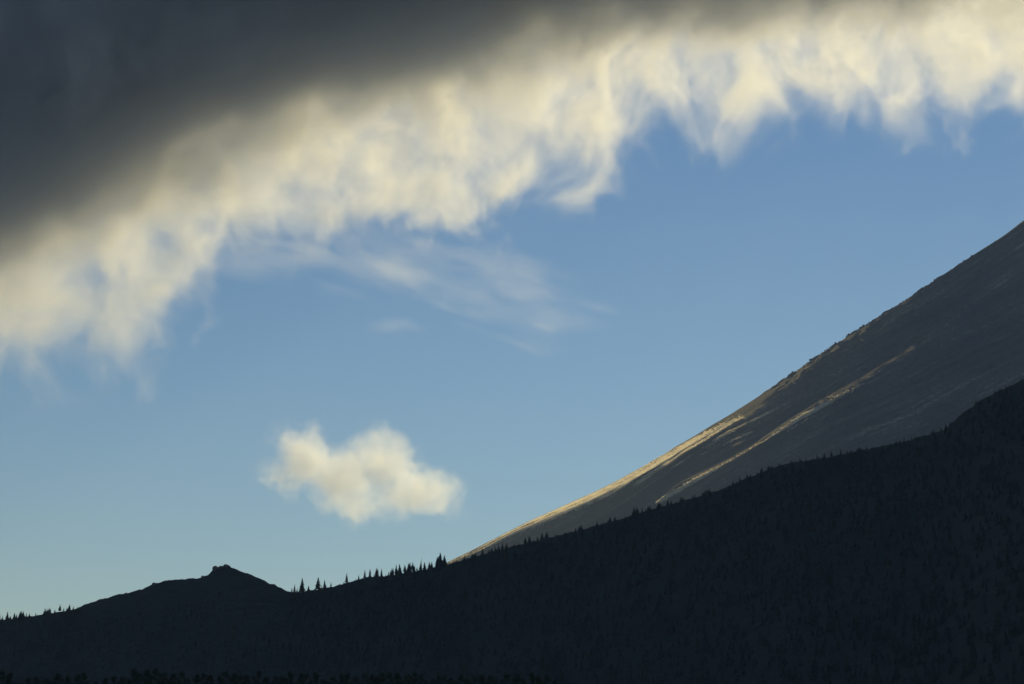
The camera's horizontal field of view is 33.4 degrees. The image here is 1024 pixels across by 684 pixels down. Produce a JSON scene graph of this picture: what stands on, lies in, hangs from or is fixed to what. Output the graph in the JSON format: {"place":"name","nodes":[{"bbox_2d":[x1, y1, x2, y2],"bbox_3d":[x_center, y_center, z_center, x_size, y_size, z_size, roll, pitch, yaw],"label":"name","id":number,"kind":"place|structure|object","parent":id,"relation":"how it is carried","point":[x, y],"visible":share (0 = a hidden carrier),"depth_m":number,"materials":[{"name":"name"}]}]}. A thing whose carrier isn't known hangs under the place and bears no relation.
{"place":"outdoors","nodes":[
{"label":"outdoors","id":0,"kind":"place"},
{"bbox_2d":[0,379,1023,683],"bbox_3d":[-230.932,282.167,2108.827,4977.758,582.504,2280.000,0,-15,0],"label":"hillside","id":1,"kind":"structure","parent":0,"point":[238,587],"depth_m":1993.51,"materials":[{"name":"black plant"}]},
{"bbox_2d":[298,578,305,592],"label":"conifer tree","id":2,"kind":"object","parent":1,"relation":"on","point":[302,588],"visible":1,"depth_m":2340.49,"materials":[{"name":"green plant"}]},
{"bbox_2d":[314,578,320,589],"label":"conifer tree","id":3,"kind":"object","parent":1,"relation":"on","point":[318,584],"visible":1,"depth_m":2335.36,"materials":[{"name":"green plant"}]},
{"bbox_2d":[437,553,443,565],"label":"conifer tree","id":4,"kind":"object","parent":1,"relation":"on","point":[439,559],"visible":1,"depth_m":2303.25,"materials":[{"name":"green plant"}]},
{"bbox_2d":[0,387,1023,683],"bbox_3d":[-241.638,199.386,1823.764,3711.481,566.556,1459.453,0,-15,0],"label":"forest","id":5,"kind":"object","parent":1,"relation":"on","point":[856,625],"visible":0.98,"depth_m":1950.01,"materials":[{"name":"black plant"}]},
{"bbox_2d":[0,0,1023,619],"label":"sky","id":6,"kind":"structure","parent":0,"point":[291,291],"materials":[{"name":"blue"}]},
{"bbox_2d":[447,221,1023,563],"bbox_3d":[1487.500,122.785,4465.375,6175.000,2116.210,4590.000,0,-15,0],"label":"mountain","id":7,"kind":"structure","parent":0,"point":[941,351],"depth_m":4286.34,"materials":[{"name":"grey stone"}]},
{"bbox_2d":[451,371,879,561],"bbox_3d":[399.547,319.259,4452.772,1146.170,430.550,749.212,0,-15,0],"label":"dry grass","id":8,"kind":"structure","parent":7,"relation":"on","point":[604,492],"depth_m":4618.52,"materials":[{"name":"beige plant"}]},
{"bbox_3d":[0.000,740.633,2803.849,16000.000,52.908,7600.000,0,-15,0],"label":"ground","id":9,"kind":"structure","parent":0,"visible":0},
{"bbox_2d":[0,670,8,683],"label":"broadleaf tree","id":10,"kind":"object","parent":9,"relation":"on","point":[3,676],"visible":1,"depth_m":638.98,"materials":[{"name":"green plant"}]},
{"bbox_2d":[7,672,14,683],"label":"broadleaf tree","id":11,"kind":"object","parent":9,"relation":"on","point":[10,675],"visible":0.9,"depth_m":733.09,"materials":[{"name":"green plant"}]},
{"bbox_2d":[36,678,47,683],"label":"broadleaf tree","id":12,"kind":"object","parent":9,"relation":"on","point":[43,681],"visible":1,"depth_m":662.79,"materials":[{"name":"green plant"}]},
{"bbox_2d":[51,673,64,683],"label":"broadleaf tree","id":13,"kind":"object","parent":9,"relation":"on","point":[57,677],"visible":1,"depth_m":668.77,"materials":[{"name":"green plant"}]},
{"bbox_2d":[63,675,70,683],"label":"broadleaf tree","id":14,"kind":"object","parent":9,"relation":"on","point":[67,681],"visible":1,"depth_m":661.43,"materials":[{"name":"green plant"}]},
{"bbox_2d":[70,674,81,683],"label":"broadleaf tree","id":15,"kind":"object","parent":9,"relation":"on","point":[77,677],"visible":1,"depth_m":708.63,"materials":[{"name":"green plant"}]},
{"bbox_2d":[79,673,90,683],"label":"broadleaf tree","id":16,"kind":"object","parent":9,"relation":"on","point":[84,677],"visible":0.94,"depth_m":735.16,"materials":[{"name":"green plant"}]},
{"bbox_2d":[99,677,108,683],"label":"broadleaf tree","id":17,"kind":"object","parent":9,"relation":"on","point":[105,680],"visible":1,"depth_m":720.39,"materials":[{"name":"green plant"}]},
{"bbox_2d":[111,676,119,683],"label":"broadleaf tree","id":18,"kind":"object","parent":9,"relation":"on","point":[113,678],"visible":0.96,"depth_m":689.30,"materials":[{"name":"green plant"}]},
{"bbox_2d":[118,677,131,683],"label":"broadleaf tree","id":19,"kind":"object","parent":9,"relation":"on","point":[123,682],"visible":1,"depth_m":634.36,"materials":[{"name":"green plant"}]},
{"bbox_2d":[128,669,137,683],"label":"broadleaf tree","id":20,"kind":"object","parent":9,"relation":"on","point":[133,672],"visible":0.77,"depth_m":702.51,"materials":[{"name":"green plant"}]},
{"bbox_2d":[132,672,151,683],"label":"broadleaf tree","id":21,"kind":"object","parent":9,"relation":"on","point":[139,679],"visible":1,"depth_m":660.91,"materials":[{"name":"green plant"}]},
{"bbox_2d":[142,670,151,683],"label":"broadleaf tree","id":22,"kind":"object","parent":9,"relation":"on","point":[147,673],"visible":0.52,"depth_m":714.95,"materials":[{"name":"green plant"}]},
{"bbox_2d":[146,668,162,683],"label":"broadleaf tree","id":23,"kind":"object","parent":9,"relation":"on","point":[154,671],"visible":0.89,"depth_m":703.69,"materials":[{"name":"green plant"}]},
{"bbox_2d":[158,672,171,683],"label":"broadleaf tree","id":24,"kind":"object","parent":9,"relation":"on","point":[165,679],"visible":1,"depth_m":701.06,"materials":[{"name":"green plant"}]},
{"bbox_2d":[169,673,176,683],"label":"broadleaf tree","id":25,"kind":"object","parent":9,"relation":"on","point":[173,677],"visible":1,"depth_m":700.53,"materials":[{"name":"green plant"}]},
{"bbox_2d":[175,671,185,683],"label":"broadleaf tree","id":26,"kind":"object","parent":9,"relation":"on","point":[181,678],"visible":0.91,"depth_m":724.14,"materials":[{"name":"green plant"}]},
{"bbox_2d":[191,674,199,683],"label":"broadleaf tree","id":27,"kind":"object","parent":9,"relation":"on","point":[197,678],"visible":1,"depth_m":637.96,"materials":[{"name":"green plant"}]},
{"bbox_2d":[197,673,208,683],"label":"broadleaf tree","id":28,"kind":"object","parent":9,"relation":"on","point":[203,678],"visible":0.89,"depth_m":683.48,"materials":[{"name":"green plant"}]},
{"bbox_2d":[207,674,214,683],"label":"broadleaf tree","id":29,"kind":"object","parent":9,"relation":"on","point":[210,678],"visible":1,"depth_m":683.51,"materials":[{"name":"green plant"}]},
{"bbox_2d":[217,676,222,683],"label":"broadleaf tree","id":30,"kind":"object","parent":9,"relation":"on","point":[219,680],"visible":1,"depth_m":689.20,"materials":[{"name":"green plant"}]},
{"bbox_2d":[221,671,232,683],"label":"broadleaf tree","id":31,"kind":"object","parent":9,"relation":"on","point":[228,676],"visible":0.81,"depth_m":733.44,"materials":[{"name":"green plant"}]},
{"bbox_2d":[227,674,237,683],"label":"broadleaf tree","id":32,"kind":"object","parent":9,"relation":"on","point":[233,677],"visible":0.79,"depth_m":676.84,"materials":[{"name":"green plant"}]},
{"bbox_2d":[233,674,251,683],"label":"broadleaf tree","id":33,"kind":"object","parent":9,"relation":"on","point":[238,680],"visible":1,"depth_m":649.28,"materials":[{"name":"green plant"}]},
{"bbox_2d":[252,670,263,683],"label":"broadleaf tree","id":34,"kind":"object","parent":9,"relation":"on","point":[256,681],"visible":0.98,"depth_m":755.84,"materials":[{"name":"green plant"}]},
{"bbox_2d":[262,677,271,683],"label":"broadleaf tree","id":35,"kind":"object","parent":9,"relation":"on","point":[266,680],"visible":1,"depth_m":711.79,"materials":[{"name":"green plant"}]},
{"bbox_2d":[270,675,285,683],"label":"broadleaf tree","id":36,"kind":"object","parent":9,"relation":"on","point":[275,680],"visible":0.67,"depth_m":753.99,"materials":[{"name":"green plant"}]},
{"bbox_2d":[273,676,294,683],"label":"broadleaf tree","id":37,"kind":"object","parent":9,"relation":"on","point":[282,679],"visible":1,"depth_m":639.50,"materials":[{"name":"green plant"}]},
{"bbox_2d":[285,671,294,683],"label":"broadleaf tree","id":38,"kind":"object","parent":9,"relation":"on","point":[291,677],"visible":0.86,"depth_m":742.91,"materials":[{"name":"green plant"}]},
{"bbox_2d":[296,673,304,683],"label":"broadleaf tree","id":39,"kind":"object","parent":9,"relation":"on","point":[300,678],"visible":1,"depth_m":728.59,"materials":[{"name":"green plant"}]},
{"bbox_2d":[302,673,314,683],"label":"broadleaf tree","id":40,"kind":"object","parent":9,"relation":"on","point":[306,678],"visible":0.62,"depth_m":739.67,"materials":[{"name":"green plant"}]},
{"bbox_2d":[310,671,318,683],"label":"broadleaf tree","id":41,"kind":"object","parent":9,"relation":"on","point":[315,676],"visible":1,"depth_m":675.46,"materials":[{"name":"green plant"}]},
{"bbox_2d":[326,676,340,683],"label":"broadleaf tree","id":42,"kind":"object","parent":9,"relation":"on","point":[333,679],"visible":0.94,"depth_m":704.03,"materials":[{"name":"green plant"}]},
{"bbox_2d":[338,674,345,683],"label":"broadleaf tree","id":43,"kind":"object","parent":9,"relation":"on","point":[342,678],"visible":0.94,"depth_m":751.24,"materials":[{"name":"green plant"}]},
{"bbox_2d":[343,673,352,683],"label":"broadleaf tree","id":44,"kind":"object","parent":9,"relation":"on","point":[347,677],"visible":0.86,"depth_m":766.06,"materials":[{"name":"green plant"}]},
{"bbox_2d":[344,675,359,683],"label":"broadleaf tree","id":45,"kind":"object","parent":9,"relation":"on","point":[356,679],"visible":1,"depth_m":743.97,"materials":[{"name":"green plant"}]},
{"bbox_2d":[360,674,369,683],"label":"broadleaf tree","id":46,"kind":"object","parent":9,"relation":"on","point":[366,679],"visible":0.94,"depth_m":761.86,"materials":[{"name":"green plant"}]},
{"bbox_2d":[366,674,373,683],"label":"broadleaf tree","id":47,"kind":"object","parent":9,"relation":"on","point":[371,677],"visible":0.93,"depth_m":725.98,"materials":[{"name":"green plant"}]},
{"bbox_2d":[371,675,380,683],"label":"broadleaf tree","id":48,"kind":"object","parent":9,"relation":"on","point":[376,680],"visible":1,"depth_m":662.71,"materials":[{"name":"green plant"}]},
{"bbox_2d":[379,672,390,683],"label":"broadleaf tree","id":49,"kind":"object","parent":9,"relation":"on","point":[383,679],"visible":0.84,"depth_m":702.40,"materials":[{"name":"green plant"}]},
{"bbox_2d":[386,672,394,683],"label":"broadleaf tree","id":50,"kind":"object","parent":9,"relation":"on","point":[391,680],"visible":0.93,"depth_m":757.40,"materials":[{"name":"green plant"}]},
{"bbox_2d":[394,673,402,683],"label":"broadleaf tree","id":51,"kind":"object","parent":9,"relation":"on","point":[396,676],"visible":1,"depth_m":705.75,"materials":[{"name":"green plant"}]},
{"bbox_2d":[400,673,413,683],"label":"broadleaf tree","id":52,"kind":"object","parent":9,"relation":"on","point":[407,679],"visible":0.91,"depth_m":715.03,"materials":[{"name":"green plant"}]},
{"bbox_2d":[411,671,421,683],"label":"broadleaf tree","id":53,"kind":"object","parent":9,"relation":"on","point":[415,676],"visible":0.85,"depth_m":761.51,"materials":[{"name":"green plant"}]},
{"bbox_2d":[418,675,426,683],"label":"broadleaf tree","id":54,"kind":"object","parent":9,"relation":"on","point":[421,678],"visible":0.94,"depth_m":770.11,"materials":[{"name":"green plant"}]},
{"bbox_2d":[455,674,464,683],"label":"broadleaf tree","id":55,"kind":"object","parent":9,"relation":"on","point":[460,678],"visible":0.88,"depth_m":756.91,"materials":[{"name":"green plant"}]},
{"bbox_2d":[478,673,486,683],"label":"broadleaf tree","id":56,"kind":"object","parent":9,"relation":"on","point":[481,677],"visible":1,"depth_m":669.45,"materials":[{"name":"green plant"}]},
{"bbox_2d":[486,674,499,683],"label":"broadleaf tree","id":57,"kind":"object","parent":9,"relation":"on","point":[490,679],"visible":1,"depth_m":651.37,"materials":[{"name":"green plant"}]},
{"bbox_2d":[500,672,509,683],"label":"broadleaf tree","id":58,"kind":"object","parent":9,"relation":"on","point":[505,677],"visible":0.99,"depth_m":738.75,"materials":[{"name":"green plant"}]},
{"bbox_2d":[511,673,521,683],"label":"broadleaf tree","id":59,"kind":"object","parent":9,"relation":"on","point":[517,678],"visible":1,"depth_m":721.28,"materials":[{"name":"green plant"}]},
{"bbox_2d":[529,672,536,683],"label":"broadleaf tree","id":60,"kind":"object","parent":9,"relation":"on","point":[532,678],"visible":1,"depth_m":670.49,"materials":[{"name":"green plant"}]},
{"bbox_2d":[535,676,543,683],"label":"broadleaf tree","id":61,"kind":"object","parent":9,"relation":"on","point":[539,681],"visible":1,"depth_m":662.41,"materials":[{"name":"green plant"}]}
]}

